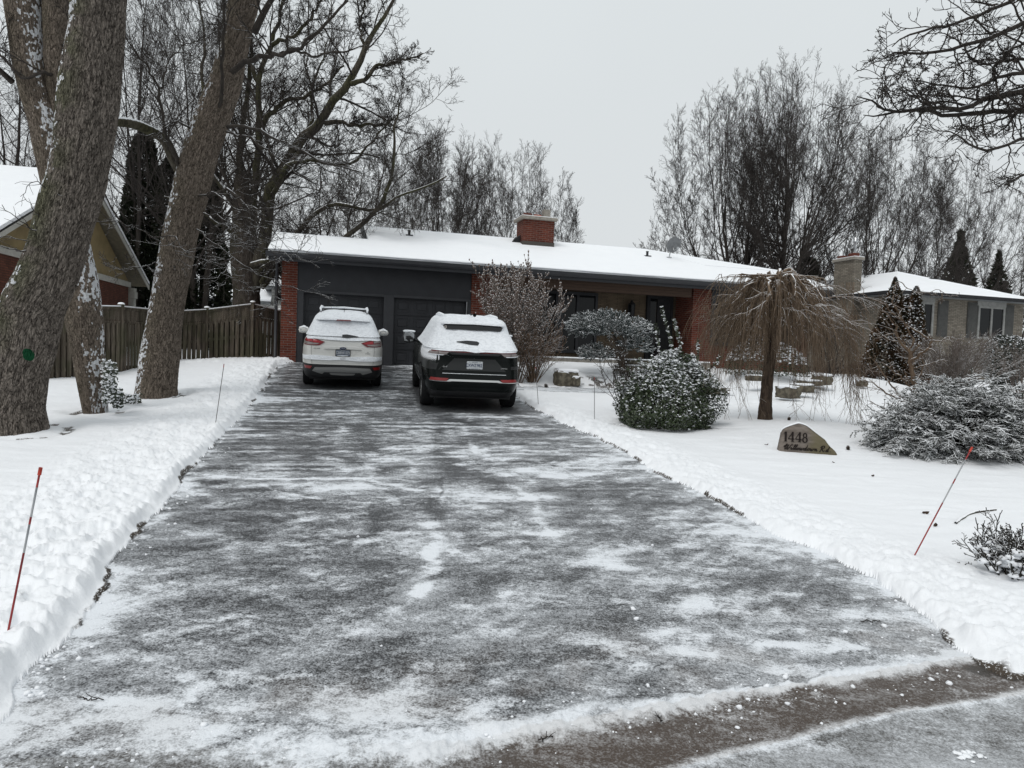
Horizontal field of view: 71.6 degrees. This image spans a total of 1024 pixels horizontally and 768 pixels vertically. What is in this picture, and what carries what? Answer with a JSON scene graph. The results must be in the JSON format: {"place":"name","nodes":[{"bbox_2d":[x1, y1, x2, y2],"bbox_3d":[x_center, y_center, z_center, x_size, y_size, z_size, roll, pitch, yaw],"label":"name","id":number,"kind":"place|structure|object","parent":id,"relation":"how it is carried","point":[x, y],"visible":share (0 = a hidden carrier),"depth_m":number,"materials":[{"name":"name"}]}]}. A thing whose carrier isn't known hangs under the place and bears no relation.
{"place":"outdoors","nodes":[
{"label":"outdoors","id":0,"kind":"place"},
{"bbox_2d":[77,693,103,700],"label":"loose twig","id":1,"kind":"object","parent":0,"point":[90,698],"visible":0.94,"depth_m":3.27,"materials":[{"name":"wood"}]},
{"bbox_2d":[0,362,971,761],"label":"driveway","id":2,"kind":"structure","parent":0,"point":[262,594],"depth_m":4.77,"materials":[{"name":"grey asphalt"}]},
{"bbox_2d":[298,305,388,384],"bbox_3d":[-4.283,-1.073,18.078,2.327,1.846,4.528,2,7,-13],"label":"white suv","id":3,"kind":"object","parent":2,"relation":"on","point":[343,344],"visible":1,"depth_m":16.10,"materials":[{"name":"paint"}]},
{"bbox_2d":[402,312,517,406],"bbox_3d":[-1.161,-0.683,16.009,2.579,1.911,4.918,2,7,-11],"label":"black suv","id":4,"kind":"object","parent":2,"relation":"on","point":[473,356],"visible":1,"depth_m":13.84,"materials":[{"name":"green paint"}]},
{"bbox_2d":[0,346,1023,721],"bbox_3d":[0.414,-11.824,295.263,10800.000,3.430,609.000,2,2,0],"label":"snowy lawn","id":5,"kind":"structure","parent":0,"point":[110,482],"depth_m":7.93,"materials":[{"name":"white snow"}]},
{"bbox_2d":[7,467,42,630],"bbox_3d":[-2.547,0.912,3.696,0.196,0.969,0.019,2,2,0],"label":"marker stake","id":6,"kind":"object","parent":5,"relation":"on","point":[39,473],"visible":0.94,"depth_m":3.69,"materials":[{"name":"plastic"}]},
{"bbox_2d":[0,0,126,435],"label":"leaning tree","id":7,"kind":"object","parent":5,"relation":"on","point":[37,294],"visible":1,"depth_m":9.25,"materials":[{"name":"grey plant"}]},
{"bbox_2d":[0,0,142,413],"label":"leaning tree","id":8,"kind":"object","parent":5,"relation":"on","point":[36,32],"visible":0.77,"depth_m":11.04,"materials":[{"name":"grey plant"}]},
{"bbox_2d":[0,165,149,339],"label":"gabled house","id":9,"kind":"structure","parent":5,"relation":"on","point":[113,243],"depth_m":26.37,"materials":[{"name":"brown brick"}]},
{"bbox_2d":[0,6,159,197],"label":"bare tree","id":10,"kind":"object","parent":5,"relation":"on","point":[4,160],"visible":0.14,"depth_m":29.71,"materials":[{"name":"brown plant"}]},
{"bbox_2d":[0,0,244,345],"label":"bare tree","id":11,"kind":"object","parent":5,"relation":"on","point":[138,236],"visible":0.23,"depth_m":32.01,"materials":[{"name":"grey plant"}]},
{"bbox_2d":[118,132,164,307],"bbox_3d":[-17.609,-6.870,33.805,2.940,10.499,2.961,2,2,0],"label":"cedar tree","id":12,"kind":"object","parent":5,"relation":"on","point":[129,212],"visible":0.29,"depth_m":33.15,"materials":[{"name":"green plant"}]},
{"bbox_2d":[50,301,280,377],"bbox_3d":[-10.305,-1.148,19.282,1.650,2.895,10.124,3,2,23],"label":"wooden fence","id":13,"kind":"object","parent":5,"relation":"on","point":[226,335],"visible":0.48,"depth_m":22.03,"materials":[{"name":"brown wood"}]},
{"bbox_2d":[140,158,198,306],"bbox_3d":[-16.803,-6.379,34.781,3.259,9.480,3.318,2,2,0],"label":"cedar tree","id":14,"kind":"object","parent":5,"relation":"on","point":[151,230],"visible":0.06,"depth_m":34.04,"materials":[{"name":"green plant"}]},
{"bbox_2d":[182,171,232,340],"bbox_3d":[-13.332,-5.729,30.734,2.772,8.850,2.866,2,2,0],"label":"cedar tree","id":15,"kind":"object","parent":5,"relation":"on","point":[217,300],"visible":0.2,"depth_m":30.36,"materials":[{"name":"green plant"}]},
{"bbox_2d":[215,365,223,422],"bbox_3d":[-4.346,0.187,10.545,0.132,0.978,0.011,2,2,0],"label":"marker stake","id":16,"kind":"object","parent":5,"relation":"on","point":[219,393],"visible":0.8,"depth_m":10.54,"materials":[{"name":"metal"}]},
{"bbox_2d":[108,0,343,349],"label":"bare tree","id":17,"kind":"object","parent":5,"relation":"on","point":[205,299],"visible":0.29,"depth_m":28.98,"materials":[{"name":"grey plant"}]},
{"bbox_2d":[198,276,281,320],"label":"white house","id":18,"kind":"structure","parent":5,"relation":"on","point":[267,297],"depth_m":44.21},
{"bbox_2d":[98,0,400,398],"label":"leaning tree","id":19,"kind":"object","parent":5,"relation":"on","point":[193,164],"visible":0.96,"depth_m":13.06,"materials":[{"name":"grey plant"}]},
{"bbox_2d":[126,0,499,353],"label":"spreading tree","id":20,"kind":"object","parent":5,"relation":"on","point":[311,129],"visible":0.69,"depth_m":24.63,"materials":[{"name":"grey plant"}]},
{"bbox_2d":[268,152,428,296],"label":"bare tree","id":21,"kind":"object","parent":5,"relation":"on","point":[379,224],"visible":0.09,"depth_m":44.61,"materials":[{"name":"brown plant"}]},
{"bbox_2d":[375,111,490,234],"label":"bare tree","id":22,"kind":"object","parent":5,"relation":"on","point":[456,213],"visible":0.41,"depth_m":42.62,"materials":[{"name":"grey plant"}]},
{"bbox_2d":[439,130,515,237],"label":"bare tree","id":23,"kind":"object","parent":5,"relation":"on","point":[486,166],"visible":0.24,"depth_m":46.86,"materials":[{"name":"brown plant"}]},
{"bbox_2d":[469,249,573,382],"bbox_3d":[0.213,-1.677,18.731,2.664,3.514,2.295,1,3,-24],"label":"magnolia shrub","id":24,"kind":"object","parent":5,"relation":"on","point":[502,313],"visible":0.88,"depth_m":18.45,"materials":[{"name":"brown plant"}]},
{"bbox_2d":[472,139,586,243],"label":"bare tree","id":25,"kind":"object","parent":5,"relation":"on","point":[537,198],"visible":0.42,"depth_m":41.04,"materials":[{"name":"brown plant"}]},
{"bbox_2d":[516,319,568,382],"bbox_3d":[0.547,-0.888,18.843,2.168,1.832,1.864,1,3,-33],"label":"rounded shrub","id":26,"kind":"object","parent":5,"relation":"on","point":[532,372],"visible":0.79,"depth_m":18.69,"materials":[{"name":"beige plant"}]},
{"bbox_2d":[266,208,835,372],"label":"bungalow house","id":27,"kind":"structure","parent":5,"relation":"on","point":[396,283],"depth_m":22.78,"materials":[{"name":"red brick"}]},
{"bbox_2d":[302,293,382,351],"bbox_3d":[-5.089,-1.636,21.409,2.340,2.200,0.090,1,2,-16],"label":"garage door","id":28,"kind":"structure","parent":27,"relation":"in","point":[312,302],"depth_m":21.33,"materials":[{"name":"grey paint"}]},
{"bbox_2d":[392,298,465,364],"bbox_3d":[-2.564,-1.577,22.142,2.320,2.200,0.090,1,2,-16],"label":"garage door","id":29,"kind":"structure","parent":27,"relation":"in","point":[409,314],"depth_m":21.96,"materials":[{"name":"grey paint"}]},
{"bbox_2d":[508,288,597,352],"bbox_3d":[1.404,-2.133,24.235,3.200,2.100,0.099,1,2,-16],"label":"picture window","id":30,"kind":"structure","parent":27,"relation":"in","point":[581,302],"depth_m":24.38,"materials":[{"name":"grey glass"}]},
{"bbox_2d":[644,295,673,358],"bbox_3d":[5.237,-1.973,25.331,1.020,2.320,0.139,1,2,-16],"label":"front door","id":31,"kind":"structure","parent":27,"relation":"in","point":[653,314],"depth_m":25.33,"materials":[{"name":"black wood"}]},
{"bbox_2d":[709,290,796,345],"bbox_3d":[8.592,-2.256,25.091,3.520,1.900,0.068,1,2,-16],"label":"wing window","id":32,"kind":"structure","parent":27,"relation":"in","point":[712,302],"depth_m":24.66,"materials":[{"name":"black glass"}]},
{"bbox_2d":[553,368,579,386],"bbox_3d":[1.439,-0.173,18.908,0.702,0.503,0.458,1,2,-16],"label":"garden stone","id":33,"kind":"object","parent":5,"relation":"on","point":[562,376],"visible":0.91,"depth_m":18.70,"materials":[{"name":"stone"}]},
{"bbox_2d":[572,376,580,385],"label":"garden stone","id":34,"kind":"object","parent":5,"relation":"on","point":[576,381],"visible":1,"depth_m":18.71,"materials":[{"name":"stone"}]},
{"bbox_2d":[594,377,594,418],"bbox_3d":[1.523,0.317,13.128,0.046,0.883,0.011,2,2,0],"label":"marker stake","id":35,"kind":"object","parent":5,"relation":"on","point":[594,397],"visible":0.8,"depth_m":13.12,"materials":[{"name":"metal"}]},
{"bbox_2d":[563,307,656,367],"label":"small tree","id":36,"kind":"object","parent":5,"relation":"on","point":[600,322],"visible":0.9,"depth_m":19.24,"materials":[{"name":"green plant"}]},
{"bbox_2d":[583,325,644,411],"bbox_3d":[2.188,-0.255,14.205,1.688,1.901,1.286,4,3,45],"label":"bare shrub","id":37,"kind":"object","parent":5,"relation":"on","point":[626,373],"visible":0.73,"depth_m":14.37,"materials":[{"name":"brown plant"}]},
{"bbox_2d":[633,203,667,250],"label":"bare tree","id":38,"kind":"object","parent":5,"relation":"on","point":[651,241],"visible":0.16,"depth_m":51.41,"materials":[{"name":"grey plant"}]},
{"bbox_2d":[612,306,729,430],"bbox_3d":[2.936,-0.277,12.978,2.197,2.294,1.847,2,2,0],"label":"leafy bush","id":39,"kind":"object","parent":5,"relation":"on","point":[655,376],"visible":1,"depth_m":12.59,"materials":[{"name":"green plant"}]},
{"bbox_2d":[639,58,805,268],"bbox_3d":[11.216,-9.018,38.841,8.664,16.552,8.594,2,2,0],"label":"linden tree","id":40,"kind":"object","parent":5,"relation":"on","point":[728,184],"visible":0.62,"depth_m":37.34,"materials":[{"name":"grey plant"}]},
{"bbox_2d":[745,374,761,380],"bbox_3d":[7.015,-0.174,20.297,0.666,0.186,0.389,1,2,-16],"label":"garden stone","id":41,"kind":"object","parent":5,"relation":"on","point":[754,379],"visible":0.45,"depth_m":20.11,"materials":[{"name":"stone"}]},
{"bbox_2d":[723,336,809,376],"bbox_3d":[7.821,-0.889,21.774,2.726,1.315,0.932,2,2,0],"label":"window shrub","id":42,"kind":"object","parent":5,"relation":"on","point":[780,366],"visible":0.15,"depth_m":21.59,"materials":[{"name":"brown plant"}]},
{"bbox_2d":[775,385,801,398],"bbox_3d":[7.198,0.205,18.522,0.577,0.356,0.471,1,2,-22],"label":"garden stone","id":43,"kind":"object","parent":5,"relation":"on","point":[781,391],"visible":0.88,"depth_m":18.36,"materials":[{"name":"stone"}]},
{"bbox_2d":[681,268,921,425],"bbox_3d":[5.404,-0.287,13.633,4.223,3.864,3.965,3,2,21],"label":"weeping tree","id":44,"kind":"object","parent":5,"relation":"on","point":[769,303],"visible":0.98,"depth_m":13.38,"materials":[{"name":"brown plant"}]},
{"bbox_2d":[790,383,814,392],"bbox_3d":[7.890,0.103,19.306,0.600,0.258,0.446,2,2,-10],"label":"garden stone","id":45,"kind":"object","parent":5,"relation":"on","point":[807,389],"visible":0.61,"depth_m":19.12,"materials":[{"name":"stone"}]},
{"bbox_2d":[720,45,886,287],"bbox_3d":[14.774,-8.826,36.679,8.361,16.596,8.082,2,2,0],"label":"linden tree","id":46,"kind":"object","parent":5,"relation":"on","point":[807,245],"visible":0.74,"depth_m":35.80,"materials":[{"name":"grey plant"}]},
{"bbox_2d":[777,422,836,454],"bbox_3d":[4.561,0.885,10.996,0.877,0.580,0.218,3,-4,14],"label":"address stone","id":47,"kind":"object","parent":5,"relation":"on","point":[798,437],"visible":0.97,"depth_m":10.92,"materials":[{"name":"beige stone"}]},
{"bbox_2d":[796,379,821,385],"bbox_3d":[8.615,-0.040,20.602,0.802,0.190,0.452,1,2,-22],"label":"garden stone","id":48,"kind":"object","parent":5,"relation":"on","point":[806,381],"visible":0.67,"depth_m":20.43,"materials":[{"name":"stone"}]},
{"bbox_2d":[795,257,823,281],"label":"dark evergreen","id":49,"kind":"object","parent":5,"relation":"on","point":[811,268],"visible":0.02,"depth_m":43.30,"materials":[{"name":"green plant"}]},
{"bbox_2d":[811,373,833,384],"bbox_3d":[9.252,-0.145,21.196,0.446,0.361,0.568,1,2,-16],"label":"garden stone","id":50,"kind":"object","parent":5,"relation":"on","point":[829,382],"visible":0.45,"depth_m":20.98,"materials":[{"name":"stone"}]},
{"bbox_2d":[776,163,870,277],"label":"bare tree","id":51,"kind":"object","parent":5,"relation":"on","point":[812,232],"visible":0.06,"depth_m":47.44,"materials":[{"name":"brown plant"}]},
{"bbox_2d":[808,300,864,373],"bbox_3d":[10.379,-1.521,23.615,2.242,2.658,1.912,1,3,-30],"label":"vase shrub","id":52,"kind":"object","parent":5,"relation":"on","point":[829,371],"visible":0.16,"depth_m":23.41,"materials":[{"name":"brown plant"}]},
{"bbox_2d":[802,360,882,378],"bbox_3d":[11.398,-0.519,24.492,3.068,0.660,0.994,2,2,0],"label":"hedge","id":53,"kind":"object","parent":5,"relation":"on","point":[871,374],"visible":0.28,"depth_m":24.46,"materials":[{"name":"brown plant"}]},
{"bbox_2d":[856,379,867,386],"bbox_3d":[10.851,-0.027,22.001,0.315,0.236,0.225,1,2,-16],"label":"garden stone","id":54,"kind":"object","parent":5,"relation":"on","point":[860,383],"visible":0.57,"depth_m":21.91,"materials":[{"name":"stone"}]},
{"bbox_2d":[857,276,921,384],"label":"columnar cedar","id":55,"kind":"object","parent":5,"relation":"on","point":[882,320],"visible":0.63,"depth_m":25.16,"materials":[{"name":"green plant"}]},
{"bbox_2d":[807,110,978,285],"bbox_3d":[21.260,-7.754,39.909,9.169,14.694,9.035,2,2,0],"label":"broom tree","id":56,"kind":"object","parent":5,"relation":"on","point":[871,215],"visible":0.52,"depth_m":38.74,"materials":[{"name":"grey plant"}]},
{"bbox_2d":[885,294,917,384],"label":"columnar cedar","id":57,"kind":"object","parent":5,"relation":"on","point":[905,300],"visible":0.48,"depth_m":24.99,"materials":[{"name":"green plant"}]},
{"bbox_2d":[850,279,965,413],"bbox_3d":[7.235,-0.686,13.120,2.071,2.578,0.943,2,2,0],"label":"contorted tree","id":58,"kind":"object","parent":5,"relation":"on","point":[910,358],"visible":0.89,"depth_m":13.16,"materials":[{"name":"beige plant"}]},
{"bbox_2d":[889,286,931,385],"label":"columnar cedar","id":59,"kind":"object","parent":5,"relation":"on","point":[918,314],"visible":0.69,"depth_m":24.71,"materials":[{"name":"green plant"}]},
{"bbox_2d":[807,237,1023,379],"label":"pale brick house","id":60,"kind":"structure","parent":5,"relation":"on","point":[972,309],"depth_m":31.28,"materials":[{"name":"beige brick"}]},
{"bbox_2d":[914,297,934,335],"bbox_3d":[17.504,-2.880,30.264,1.233,1.644,0.068,1,2,-16],"label":"window","id":61,"kind":"structure","parent":60,"relation":"in","point":[929,304],"depth_m":30.36,"materials":[{"name":"white glass"}]},
{"bbox_2d":[976,301,1006,339],"bbox_3d":[21.127,-2.793,31.316,1.629,1.649,0.068,1,2,-16],"label":"window","id":62,"kind":"structure","parent":60,"relation":"in","point":[991,315],"depth_m":31.29,"materials":[{"name":"grey glass"}]},
{"bbox_2d":[813,0,1023,196],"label":"overhanging tree","id":63,"kind":"object","parent":5,"relation":"on","point":[927,107],"visible":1,"depth_m":10.50,"materials":[{"name":"black plant"}]},
{"bbox_2d":[849,368,1023,464],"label":"spreading juniper","id":64,"kind":"object","parent":5,"relation":"on","point":[967,422],"visible":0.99,"depth_m":10.99,"materials":[{"name":"green plant"}]},
{"bbox_2d":[914,447,972,554],"bbox_3d":[3.621,1.040,6.001,0.842,1.004,0.017,1,3,-28],"label":"marker stake","id":65,"kind":"object","parent":5,"relation":"on","point":[970,450],"visible":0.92,"depth_m":6.02,"materials":[{"name":"plastic"}]},
{"bbox_2d":[875,136,1023,331],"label":"broom tree","id":66,"kind":"object","parent":5,"relation":"on","point":[966,202],"visible":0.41,"depth_m":44.11,"materials":[{"name":"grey plant"}]},
{"bbox_2d":[889,322,1023,395],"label":"twiggy dome shrub","id":67,"kind":"object","parent":5,"relation":"on","point":[961,368],"visible":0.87,"depth_m":20.16,"materials":[{"name":"brown plant"}]},
{"bbox_2d":[941,228,979,286],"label":"spruce tree","id":68,"kind":"object","parent":5,"relation":"on","point":[957,235],"visible":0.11,"depth_m":54.30,"materials":[{"name":"green plant"}]},
{"bbox_2d":[954,509,996,522],"bbox_3d":[4.868,1.397,7.525,1.178,0.050,0.123,0,3,-39],"label":"fallen branch","id":69,"kind":"object","parent":5,"relation":"on","point":[968,514],"visible":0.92,"depth_m":7.63,"materials":[{"name":"white plant"}]},
{"bbox_2d":[952,507,1023,579],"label":"stubby shrub","id":70,"kind":"object","parent":5,"relation":"on","point":[1006,556],"visible":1,"depth_m":5.55,"materials":[{"name":"green plant"}]},
{"bbox_2d":[962,196,1023,350],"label":"bare tree","id":71,"kind":"object","parent":5,"relation":"on","point":[990,249],"visible":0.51,"depth_m":41.70,"materials":[{"name":"brown plant"}]},
{"bbox_2d":[979,335,1023,392],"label":"holly bush","id":72,"kind":"object","parent":5,"relation":"on","point":[1010,340],"visible":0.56,"depth_m":22.70,"materials":[{"name":"green plant"}]},
{"bbox_2d":[981,330,1023,398],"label":"bare bush","id":73,"kind":"object","parent":5,"relation":"on","point":[1020,372],"visible":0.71,"depth_m":22.15,"materials":[{"name":"brown plant"}]},
{"bbox_2d":[983,250,1023,327],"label":"spruce tree","id":74,"kind":"object","parent":5,"relation":"on","point":[993,283],"visible":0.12,"depth_m":54.46,"materials":[{"name":"green plant"}]},
{"bbox_2d":[0,656,1023,767],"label":"road","id":75,"kind":"structure","parent":0,"point":[877,724],"depth_m":3.21,"materials":[{"name":"grey asphalt"}]},
{"bbox_2d":[9,376,1012,767],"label":"snow crumbs","id":76,"kind":"object","parent":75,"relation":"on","point":[203,724],"visible":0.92,"depth_m":3.62,"materials":[{"name":"white snow"}]},
{"bbox_2d":[538,731,554,742],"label":"loose twig","id":77,"kind":"object","parent":75,"relation":"on","point":[545,737],"visible":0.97,"depth_m":3.12,"materials":[{"name":"plant"}]},
{"bbox_2d":[952,749,987,762],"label":"clumps of snow","id":78,"kind":"object","parent":75,"relation":"on","point":[965,754],"visible":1,"depth_m":3.14,"materials":[{"name":"white snow"}]},
{"bbox_2d":[0,0,1023,307],"label":"sky","id":79,"kind":"structure","parent":0,"point":[599,83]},
{"bbox_2d":[516,383,733,395],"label":"walkway","id":80,"kind":"structure","parent":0,"point":[563,389],"depth_m":18.22,"materials":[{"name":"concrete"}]}
]}

